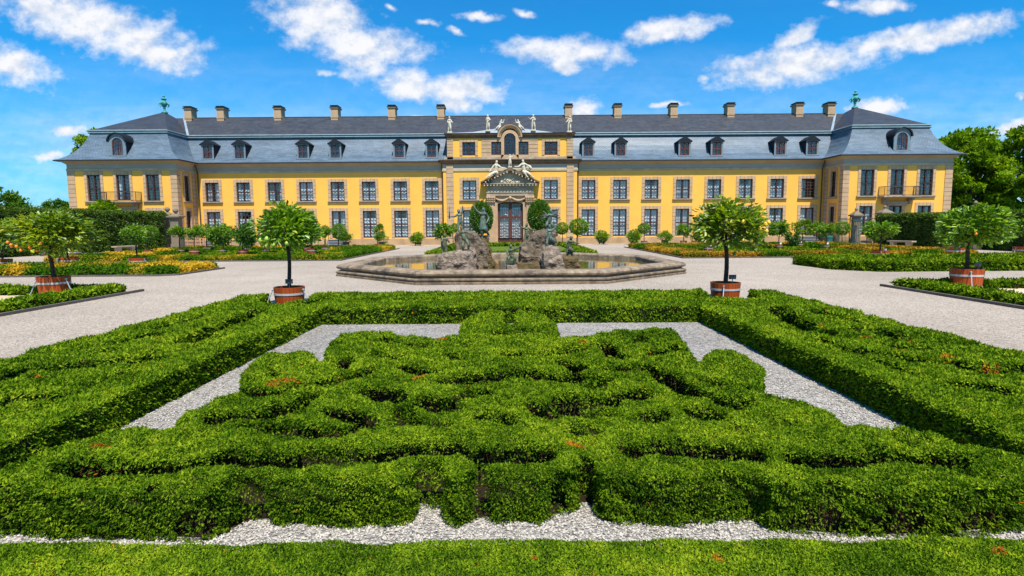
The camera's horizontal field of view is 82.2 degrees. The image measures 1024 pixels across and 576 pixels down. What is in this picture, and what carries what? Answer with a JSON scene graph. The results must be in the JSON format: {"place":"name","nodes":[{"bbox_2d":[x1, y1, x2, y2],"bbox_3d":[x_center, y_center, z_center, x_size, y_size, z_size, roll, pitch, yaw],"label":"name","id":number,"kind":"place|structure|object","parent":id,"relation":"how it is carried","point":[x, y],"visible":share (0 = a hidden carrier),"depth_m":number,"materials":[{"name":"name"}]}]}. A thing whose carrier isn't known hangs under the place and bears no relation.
{"place":"outdoors","nodes":[
{"label":"outdoors","id":0,"kind":"place"},
{"bbox_2d":[0,295,23,299],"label":"sand bed","id":1,"kind":"object","parent":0,"point":[5,296],"depth_m":17.16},
{"bbox_2d":[0,207,103,293],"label":"potted tree","id":2,"kind":"object","parent":1,"relation":"on","point":[50,231],"visible":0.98,"depth_m":16.69,"materials":[{"name":"green plant"}]},
{"bbox_2d":[166,208,185,246],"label":"gate pier","id":3,"kind":"structure","parent":0,"point":[175,218],"depth_m":55.61,"materials":[{"name":"stone"}]},
{"bbox_2d":[453,246,565,251],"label":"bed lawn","id":4,"kind":"structure","parent":0,"point":[503,248],"depth_m":51.33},
{"bbox_2d":[425,241,597,253],"bbox_3d":[-0.080,-3.209,47.548,11.567,0.711,19.596,0,6,0],"label":"flower bed","id":5,"kind":"object","parent":4,"relation":"on","point":[577,248],"visible":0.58,"depth_m":44.22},
{"bbox_2d":[0,242,1023,357],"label":"gravel path","id":6,"kind":"structure","parent":0,"point":[996,326],"depth_m":18.21,"materials":[{"name":"gravel"}]},
{"bbox_2d":[0,218,24,263],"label":"potted tree","id":7,"kind":"object","parent":6,"relation":"on","point":[2,259],"visible":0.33,"depth_m":28.04,"materials":[{"name":"green plant"}]},
{"bbox_2d":[0,282,127,312],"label":"hedge","id":8,"kind":"object","parent":6,"relation":"on","point":[34,298],"visible":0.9,"depth_m":16.16,"materials":[{"name":"plant"}]},
{"bbox_2d":[0,289,143,316],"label":"stone kerb","id":9,"kind":"structure","parent":6,"relation":"on","point":[62,303],"depth_m":15.18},
{"bbox_2d":[56,233,92,262],"bbox_3d":[-21.480,-2.172,28.520,1.863,2.547,2.078,0,6,0],"label":"potted tree","id":10,"kind":"object","parent":6,"relation":"on","point":[67,258],"visible":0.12,"depth_m":28.43,"materials":[{"name":"green plant"}]},
{"bbox_2d":[0,205,169,257],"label":"tall hedge","id":11,"kind":"object","parent":6,"relation":"on","point":[111,223],"visible":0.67,"depth_m":49.98,"materials":[{"name":"green plant"}]},
{"bbox_2d":[87,198,120,209],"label":"broadleaf tree","id":12,"kind":"object","parent":6,"relation":"on","point":[98,204],"visible":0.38,"depth_m":53.53,"materials":[{"name":"green plant"}]},
{"bbox_2d":[0,259,218,275],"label":"flower bed","id":13,"kind":"object","parent":6,"relation":"on","point":[122,267],"visible":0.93,"depth_m":24.70,"materials":[{"name":"plant"}]},
{"bbox_2d":[0,267,224,276],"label":"stone kerb","id":14,"kind":"structure","parent":6,"relation":"on","point":[122,275],"depth_m":24.07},
{"bbox_2d":[118,223,147,262],"bbox_3d":[-18.385,-2.050,28.568,1.434,2.251,1.407,0,6,0],"label":"potted tree","id":15,"kind":"object","parent":6,"relation":"on","point":[136,238],"visible":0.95,"depth_m":28.36,"materials":[{"name":"green plant"}]},
{"bbox_2d":[40,248,399,262],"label":"stone kerb","id":16,"kind":"structure","parent":6,"relation":"on","point":[275,260],"depth_m":34.26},
{"bbox_2d":[245,199,323,303],"bbox_3d":[-5.501,-0.827,14.224,1.696,2.648,1.514,3,7,27],"label":"potted tree","id":17,"kind":"object","parent":6,"relation":"on","point":[296,228],"visible":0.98,"depth_m":13.93,"materials":[{"name":"green plant"}]},
{"bbox_2d":[331,223,347,246],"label":"potted tree","id":18,"kind":"object","parent":6,"relation":"on","point":[338,233],"visible":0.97,"depth_m":51.27,"materials":[{"name":"green plant"}]},
{"bbox_2d":[431,222,455,245],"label":"potted tree","id":19,"kind":"object","parent":6,"relation":"on","point":[437,233],"visible":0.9,"depth_m":45.29,"materials":[{"name":"green plant"}]},
{"bbox_2d":[468,199,493,238],"bbox_3d":[-3.157,-6.779,60.641,2.661,4.707,2.541,0,6,0],"label":"clipped tree","id":20,"kind":"object","parent":6,"relation":"on","point":[474,217],"visible":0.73,"depth_m":59.96,"materials":[{"name":"green plant"}]},
{"bbox_2d":[52,90,966,246],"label":"palace","id":21,"kind":"structure","parent":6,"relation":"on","point":[617,175],"depth_m":63.15,"materials":[{"name":"paint"}]},
{"bbox_2d":[83,172,104,202],"bbox_3d":[-42.442,-10.210,59.627,2.080,3.150,0.400,0,6,0],"label":"window","id":22,"kind":"structure","parent":21,"relation":"in","point":[88,199],"depth_m":59.60,"materials":[{"name":"beige glass"}]},
{"bbox_2d":[113,171,133,199],"bbox_3d":[-39.494,-10.391,59.815,1.900,2.870,0.528,0,6,0],"label":"window","id":23,"kind":"structure","parent":21,"relation":"in","point":[121,174],"depth_m":59.63,"materials":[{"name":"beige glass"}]},
{"bbox_2d":[142,171,163,202],"bbox_3d":[-36.472,-10.252,59.627,2.080,3.150,0.400,0,6,0],"label":"window","id":24,"kind":"structure","parent":21,"relation":"in","point":[145,173],"depth_m":59.63,"materials":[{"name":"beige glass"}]},
{"bbox_2d":[182,172,193,203],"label":"window","id":25,"kind":"structure","parent":21,"relation":"in","point":[184,175],"depth_m":61.47,"materials":[{"name":"beige glass"}]},
{"bbox_2d":[202,180,222,203],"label":"window","id":26,"kind":"structure","parent":21,"relation":"in","point":[209,195],"depth_m":63.27,"materials":[{"name":"beige glass"}]},
{"bbox_2d":[204,209,223,238],"bbox_3d":[-32.269,-6.962,63.764,2.070,3.220,0.453,0,6,0],"label":"window","id":27,"kind":"structure","parent":21,"relation":"in","point":[211,213],"depth_m":63.58,"materials":[{"name":"beige glass"}]},
{"bbox_2d":[233,179,253,203],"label":"window","id":28,"kind":"structure","parent":21,"relation":"in","point":[239,194],"depth_m":63.27,"materials":[{"name":"beige glass"}]},
{"bbox_2d":[235,209,254,229],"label":"window","id":29,"kind":"structure","parent":21,"relation":"in","point":[238,212],"depth_m":63.53,"materials":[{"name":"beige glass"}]},
{"bbox_2d":[264,179,284,202],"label":"window","id":30,"kind":"structure","parent":21,"relation":"in","point":[272,194],"depth_m":63.24,"materials":[{"name":"beige glass"}]},
{"bbox_2d":[296,179,316,202],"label":"window","id":31,"kind":"structure","parent":21,"relation":"in","point":[307,192],"depth_m":63.29,"materials":[{"name":"beige glass"}]},
{"bbox_2d":[327,179,347,202],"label":"window","id":32,"kind":"structure","parent":21,"relation":"in","point":[335,195],"depth_m":63.27,"materials":[{"name":"clear glass"}]},
{"bbox_2d":[329,208,348,237],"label":"window","id":33,"kind":"structure","parent":21,"relation":"in","point":[334,213],"depth_m":63.60,"materials":[{"name":"beige glass"}]},
{"bbox_2d":[359,179,378,202],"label":"window","id":34,"kind":"structure","parent":21,"relation":"in","point":[370,194],"depth_m":63.27,"materials":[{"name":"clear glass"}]},
{"bbox_2d":[360,208,379,237],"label":"window","id":35,"kind":"structure","parent":21,"relation":"in","point":[368,223],"depth_m":63.70,"materials":[{"name":"clear glass"}]},
{"bbox_2d":[390,178,410,201],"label":"window","id":36,"kind":"structure","parent":21,"relation":"in","point":[398,194],"depth_m":63.27,"materials":[{"name":"clear glass"}]},
{"bbox_2d":[391,208,410,237],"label":"window","id":37,"kind":"structure","parent":21,"relation":"in","point":[402,227],"depth_m":63.70,"materials":[{"name":"clear glass"}]},
{"bbox_2d":[422,178,441,201],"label":"window","id":38,"kind":"structure","parent":21,"relation":"in","point":[429,194],"depth_m":63.27,"materials":[{"name":"clear glass"}]},
{"bbox_2d":[423,207,441,236],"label":"window","id":39,"kind":"structure","parent":21,"relation":"in","point":[432,216],"depth_m":63.69,"materials":[{"name":"clear glass"}]},
{"bbox_2d":[460,140,477,155],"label":"window","id":40,"kind":"structure","parent":21,"relation":"in","point":[475,142],"depth_m":62.37,"materials":[{"name":"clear glass"}]},
{"bbox_2d":[459,177,479,201],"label":"window","id":41,"kind":"structure","parent":21,"relation":"in","point":[469,190],"depth_m":62.81,"materials":[{"name":"clear glass"}]},
{"bbox_2d":[460,207,479,234],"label":"window","id":42,"kind":"structure","parent":21,"relation":"in","point":[466,222],"depth_m":63.30,"materials":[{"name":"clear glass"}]},
{"bbox_2d":[498,202,522,242],"bbox_3d":[-0.169,-7.065,63.385,2.700,4.420,0.334,0,6,0],"label":"door","id":43,"kind":"structure","parent":21,"relation":"in","point":[509,230],"depth_m":63.38,"materials":[{"name":"brown wood"}]},
{"bbox_2d":[541,177,560,200],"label":"window","id":44,"kind":"structure","parent":21,"relation":"in","point":[550,186],"depth_m":62.79,"materials":[{"name":"clear glass"}]},
{"bbox_2d":[542,139,559,154],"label":"window","id":45,"kind":"structure","parent":21,"relation":"in","point":[544,141],"depth_m":62.37,"materials":[{"name":"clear glass"}]},
{"bbox_2d":[578,177,598,200],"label":"window","id":46,"kind":"structure","parent":21,"relation":"in","point":[588,186],"depth_m":63.27,"materials":[{"name":"clear glass"}]},
{"bbox_2d":[579,206,597,235],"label":"window","id":47,"kind":"structure","parent":21,"relation":"in","point":[589,213],"depth_m":63.70,"materials":[{"name":"clear glass"}]},
{"bbox_2d":[610,177,629,200],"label":"window","id":48,"kind":"structure","parent":21,"relation":"in","point":[620,186],"depth_m":63.29,"materials":[{"name":"clear glass"}]},
{"bbox_2d":[610,206,629,235],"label":"window","id":49,"kind":"structure","parent":21,"relation":"in","point":[619,226],"depth_m":63.74,"materials":[{"name":"clear glass"}]},
{"bbox_2d":[641,206,660,235],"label":"window","id":50,"kind":"structure","parent":21,"relation":"in","point":[650,214],"depth_m":63.70,"materials":[{"name":"clear glass"}]},
{"bbox_2d":[641,177,661,200],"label":"window","id":51,"kind":"structure","parent":21,"relation":"in","point":[651,192],"depth_m":63.27,"materials":[{"name":"clear glass"}]},
{"bbox_2d":[672,206,691,235],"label":"window","id":52,"kind":"structure","parent":21,"relation":"in","point":[685,210],"depth_m":63.66,"materials":[{"name":"clear glass"}]},
{"bbox_2d":[672,176,692,200],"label":"window","id":53,"kind":"structure","parent":21,"relation":"in","point":[686,194],"depth_m":63.29,"materials":[{"name":"clear glass"}]},
{"bbox_2d":[704,176,723,199],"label":"window","id":54,"kind":"structure","parent":21,"relation":"in","point":[709,191],"depth_m":63.26,"materials":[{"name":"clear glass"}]},
{"bbox_2d":[736,176,755,199],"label":"window","id":55,"kind":"structure","parent":21,"relation":"in","point":[744,190],"depth_m":63.26,"materials":[{"name":"clear glass"}]},
{"bbox_2d":[766,205,785,234],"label":"window","id":56,"kind":"structure","parent":21,"relation":"in","point":[774,218],"depth_m":63.56,"materials":[{"name":"clear glass"}]},
{"bbox_2d":[766,176,786,199],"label":"window","id":57,"kind":"structure","parent":21,"relation":"in","point":[773,193],"depth_m":63.27,"materials":[{"name":"beige glass"}]},
{"bbox_2d":[796,205,816,234],"bbox_3d":[31.929,-7.410,63.764,2.070,3.220,0.453,0,6,0],"label":"window","id":58,"kind":"structure","parent":21,"relation":"in","point":[803,211],"depth_m":63.58,"materials":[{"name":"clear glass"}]},
{"bbox_2d":[797,175,818,199],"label":"window","id":59,"kind":"structure","parent":21,"relation":"in","point":[810,177],"depth_m":63.24,"materials":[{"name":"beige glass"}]},
{"bbox_2d":[827,168,837,198],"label":"window","id":60,"kind":"structure","parent":21,"relation":"in","point":[834,178],"depth_m":61.47,"materials":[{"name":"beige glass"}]},
{"bbox_2d":[856,203,875,234],"bbox_3d":[36.111,-7.090,60.219,1.900,3.270,0.529,0,6,0],"label":"window","id":61,"kind":"structure","parent":21,"relation":"in","point":[871,206],"depth_m":60.00,"materials":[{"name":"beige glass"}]},
{"bbox_2d":[856,166,877,197],"bbox_3d":[36.086,-10.758,59.627,2.080,3.150,0.400,0,6,0],"label":"window","id":62,"kind":"structure","parent":21,"relation":"in","point":[861,168],"depth_m":59.61,"materials":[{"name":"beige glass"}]},
{"bbox_2d":[887,166,906,194],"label":"window","id":63,"kind":"structure","parent":21,"relation":"in","point":[898,168],"depth_m":59.61,"materials":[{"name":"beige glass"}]},
{"bbox_2d":[916,166,936,196],"bbox_3d":[42.056,-10.800,59.627,2.080,3.150,0.400,0,6,0],"label":"window","id":64,"kind":"structure","parent":21,"relation":"in","point":[933,168],"depth_m":59.63,"materials":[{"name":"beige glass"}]},
{"bbox_2d":[336,252,686,284],"bbox_3d":[-0.037,-1.073,26.534,14.120,0.470,13.860,0,6,0],"label":"fountain basin","id":65,"kind":"object","parent":6,"relation":"on","point":[367,269],"visible":0.77,"depth_m":20.17,"materials":[{"name":"stone"}]},
{"bbox_2d":[435,247,478,269],"bbox_3d":[-2.206,-1.022,23.382,1.708,1.217,1.556,0,6,0],"label":"fountain rock","id":66,"kind":"object","parent":65,"relation":"in","point":[465,259],"visible":0.62,"depth_m":22.76,"materials":[{"name":"stone"}]},
{"bbox_2d":[454,229,488,267],"bbox_3d":[-1.685,-1.545,24.738,1.522,1.924,1.859,0,6,0],"label":"fountain rock","id":67,"kind":"object","parent":65,"relation":"in","point":[477,243],"visible":0.41,"depth_m":23.94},
{"bbox_2d":[473,205,489,237],"bbox_3d":[-1.365,-2.961,26.139,0.750,1.506,0.329,0,6,0],"label":"statue","id":68,"kind":"object","parent":67,"relation":"on","point":[483,221],"visible":1,"depth_m":26.03,"materials":[{"name":"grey metal"}]},
{"bbox_2d":[374,257,648,269],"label":"water","id":69,"kind":"structure","parent":65,"relation":"in","point":[585,263],"depth_m":26.89,"materials":[{"name":"brown liquid"}]},
{"bbox_2d":[518,228,556,262],"bbox_3d":[1.052,-1.548,24.679,1.794,1.920,1.902,0,6,0],"label":"fountain rock","id":70,"kind":"object","parent":65,"relation":"in","point":[532,245],"visible":0.47,"depth_m":23.94,"materials":[{"name":"stone"}]},
{"bbox_2d":[540,245,564,268],"bbox_3d":[1.623,-1.064,23.417,1.055,1.344,1.407,0,6,0],"label":"fountain rock","id":71,"kind":"object","parent":65,"relation":"in","point":[551,257],"visible":0.68,"depth_m":22.84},
{"bbox_2d":[0,322,1023,550],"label":"pebble bed","id":72,"kind":"object","parent":6,"relation":"on","point":[699,337],"depth_m":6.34,"materials":[{"name":"gravel"}]},
{"bbox_2d":[0,308,1023,543],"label":"box hedge","id":73,"kind":"object","parent":72,"relation":"on","point":[660,450],"visible":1,"depth_m":4.32,"materials":[{"name":"plant"}]},
{"bbox_2d":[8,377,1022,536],"bbox_3d":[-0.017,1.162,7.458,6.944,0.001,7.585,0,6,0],"label":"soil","id":74,"kind":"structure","parent":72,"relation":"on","point":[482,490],"depth_m":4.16,"materials":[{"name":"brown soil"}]},
{"bbox_2d":[526,198,550,231],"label":"clipped tree","id":75,"kind":"object","parent":6,"relation":"on","point":[537,206],"visible":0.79,"depth_m":59.79,"materials":[{"name":"green plant"}]},
{"bbox_2d":[562,255,580,268],"bbox_3d":[2.305,-0.929,23.855,0.992,0.865,1.281,0,6,0],"label":"fountain rock","id":76,"kind":"object","parent":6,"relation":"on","point":[571,262],"visible":0.48,"depth_m":23.29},
{"bbox_2d":[569,218,588,245],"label":"potted tree","id":77,"kind":"object","parent":6,"relation":"on","point":[578,230],"visible":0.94,"depth_m":47.04,"materials":[{"name":"green plant"}]},
{"bbox_2d":[625,247,793,258],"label":"stone kerb","id":78,"kind":"structure","parent":6,"relation":"on","point":[707,257],"depth_m":34.26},
{"bbox_2d":[687,194,770,297],"bbox_3d":[5.343,-0.970,14.536,1.942,2.716,1.951,0,6,0],"label":"potted tree","id":79,"kind":"object","parent":6,"relation":"on","point":[719,223],"visible":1,"depth_m":14.35,"materials":[{"name":"green plant"}]},
{"bbox_2d":[790,218,813,241],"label":"potted tree","id":80,"kind":"object","parent":6,"relation":"on","point":[802,223],"visible":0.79,"depth_m":54.51,"materials":[{"name":"green plant"}]},
{"bbox_2d":[834,221,851,241],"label":"potted tree","id":81,"kind":"object","parent":6,"relation":"on","point":[842,229],"visible":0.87,"depth_m":49.91,"materials":[{"name":"green plant"}]},
{"bbox_2d":[859,220,900,253],"bbox_3d":[19.100,-2.449,30.357,1.825,2.149,2.087,5,8,40],"label":"potted tree","id":82,"kind":"object","parent":6,"relation":"on","point":[883,232],"visible":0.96,"depth_m":30.12,"materials":[{"name":"green plant"}]},
{"bbox_2d":[792,251,1023,271],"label":"hedge","id":83,"kind":"object","parent":6,"relation":"on","point":[878,263],"visible":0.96,"depth_m":24.28,"materials":[{"name":"plant"}]},
{"bbox_2d":[874,209,1023,250],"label":"tall hedge","id":84,"kind":"object","parent":6,"relation":"on","point":[919,228],"visible":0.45,"depth_m":48.29,"materials":[{"name":"green plant"}]},
{"bbox_2d":[880,284,1023,309],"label":"stone kerb","id":85,"kind":"structure","parent":6,"relation":"on","point":[961,297],"depth_m":15.19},
{"bbox_2d":[889,276,1023,305],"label":"hedge","id":86,"kind":"object","parent":6,"relation":"on","point":[985,291],"visible":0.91,"depth_m":16.28,"materials":[{"name":"plant"}]},
{"bbox_2d":[999,217,1023,252],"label":"potted tree","id":87,"kind":"object","parent":6,"relation":"on","point":[1019,249],"visible":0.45,"depth_m":32.25,"materials":[{"name":"green plant"}]},
{"bbox_2d":[0,0,1023,207],"label":"sky","id":88,"kind":"structure","parent":0,"point":[69,68],"materials":[{"name":"blue"}]},
{"bbox_2d":[848,207,863,242],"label":"gate pier","id":89,"kind":"structure","parent":0,"point":[856,214],"depth_m":57.66,"materials":[{"name":"stone"}]},
{"bbox_2d":[993,288,1023,292],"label":"sand bed","id":90,"kind":"object","parent":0,"point":[1019,289],"depth_m":17.15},
{"bbox_2d":[933,204,1021,285],"bbox_3d":[13.513,-1.215,17.316,1.979,2.509,2.191,0,6,0],"label":"potted tree","id":91,"kind":"object","parent":90,"relation":"on","point":[990,223],"visible":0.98,"depth_m":16.97,"materials":[{"name":"green plant"}]},
{"label":"ground","id":92,"kind":"structure","parent":0,"visible":0},
{"bbox_2d":[0,186,32,207],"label":"broadleaf tree","id":93,"kind":"object","parent":92,"relation":"on","point":[13,199],"visible":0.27,"depth_m":60.36,"materials":[{"name":"green plant"}]},
{"bbox_2d":[41,198,69,208],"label":"broadleaf tree","id":94,"kind":"object","parent":92,"relation":"on","point":[58,202],"visible":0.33,"depth_m":145.03,"materials":[{"name":"green plant"}]},
{"bbox_2d":[0,297,1023,575],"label":"box hedge","id":95,"kind":"object","parent":92,"relation":"on","point":[898,395],"visible":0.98,"depth_m":3.02,"materials":[{"name":"plant"}]},
{"bbox_2d":[938,125,1023,209],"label":"broadleaf tree","id":96,"kind":"object","parent":92,"relation":"on","point":[981,146],"visible":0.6,"depth_m":70.55,"materials":[{"name":"green plant"}]},
{"bbox_2d":[972,124,1023,209],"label":"broadleaf tree","id":97,"kind":"object","parent":92,"relation":"on","point":[1013,144],"visible":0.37,"depth_m":71.16,"materials":[{"name":"green plant"}]},
{"label":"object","id":98,"kind":"structure","parent":0,"visible":0},
{"bbox_2d":[142,225,159,252],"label":"potted tree","id":99,"kind":"object","parent":98,"relation":"on","point":[156,233],"visible":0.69,"depth_m":42.23,"materials":[{"name":"green plant"}]},
{"bbox_2d":[167,224,189,252],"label":"potted tree","id":100,"kind":"object","parent":98,"relation":"on","point":[178,231],"visible":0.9,"depth_m":44.54,"materials":[{"name":"green plant"}]},
{"bbox_2d":[184,225,205,254],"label":"potted tree","id":101,"kind":"object","parent":98,"relation":"on","point":[194,231],"visible":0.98,"depth_m":41.87,"materials":[{"name":"green plant"}]},
{"bbox_2d":[42,244,395,261],"bbox_3d":[-19.019,-2.663,43.365,17.664,0.724,17.993,0,6,0],"label":"flower bed","id":102,"kind":"object","parent":98,"relation":"on","point":[370,249],"visible":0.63,"depth_m":34.73,"materials":[{"name":"plant"}]},
{"bbox_2d":[205,222,235,251],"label":"potted tree","id":103,"kind":"object","parent":98,"relation":"on","point":[212,236],"visible":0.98,"depth_m":44.04,"materials":[{"name":"green plant"}]},
{"bbox_2d":[229,222,258,254],"bbox_3d":[-19.022,-3.556,41.786,1.681,2.473,1.707,2,6,18],"label":"potted tree","id":104,"kind":"object","parent":98,"relation":"on","point":[241,235],"visible":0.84,"depth_m":41.54,"materials":[{"name":"green plant"}]},
{"bbox_2d":[147,249,342,254],"bbox_3d":[-18.980,-2.501,42.958,11.130,0.481,9.176,0,6,0],"label":"hedge","id":105,"kind":"object","parent":98,"relation":"on","point":[252,252],"visible":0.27,"depth_m":42.94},
{"label":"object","id":106,"kind":"structure","parent":0,"visible":0},
{"bbox_2d":[681,245,868,250],"bbox_3d":[18.960,-2.757,42.961,11.170,0.490,9.160,0,6,0],"label":"hedge","id":107,"kind":"object","parent":106,"relation":"on","point":[794,248],"visible":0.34,"depth_m":42.96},
{"bbox_2d":[767,219,792,248],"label":"potted tree","id":108,"kind":"object","parent":106,"relation":"on","point":[783,229],"visible":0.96,"depth_m":46.03,"materials":[{"name":"green plant"}]},
{"bbox_2d":[655,242,922,253],"bbox_3d":[19.006,-2.884,43.465,14.352,0.594,14.180,0,6,0],"label":"flower bed","id":109,"kind":"object","parent":106,"relation":"on","point":[818,245],"visible":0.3,"depth_m":46.25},
{"bbox_2d":[784,228,804,245],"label":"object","id":110,"kind":"object","parent":106,"relation":"on","point":[790,239],"visible":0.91,"depth_m":49.02,"materials":[{"name":"green plant"}]},
{"bbox_2d":[628,240,978,256],"bbox_3d":[18.970,-2.938,43.354,17.703,0.729,18.004,0,6,0],"label":"hedge","id":111,"kind":"object","parent":106,"relation":"on","point":[649,246],"visible":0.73,"depth_m":34.88,"materials":[{"name":"plant"}]},
{"bbox_2d":[816,222,836,248],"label":"potted tree","id":112,"kind":"object","parent":106,"relation":"on","point":[825,229],"visible":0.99,"depth_m":45.53,"materials":[{"name":"green plant"}]},
{"label":"soil","id":113,"kind":"structure","parent":0,"visible":0},
{"bbox_2d":[0,291,324,420],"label":"box hedge","id":114,"kind":"object","parent":113,"relation":"on","point":[40,376],"visible":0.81,"depth_m":7.84,"materials":[{"name":"plant"}]},
{"bbox_2d":[314,288,715,303],"bbox_3d":[-0.041,0.346,13.635,9.216,0.492,2.182,0,6,0],"label":"box hedge","id":115,"kind":"object","parent":113,"relation":"on","point":[530,294],"visible":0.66,"depth_m":13.58,"materials":[{"name":"plant"}]},
{"bbox_2d":[691,287,1023,417],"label":"box hedge","id":116,"kind":"object","parent":113,"relation":"on","point":[985,372],"visible":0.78,"depth_m":7.84,"materials":[{"name":"plant"}]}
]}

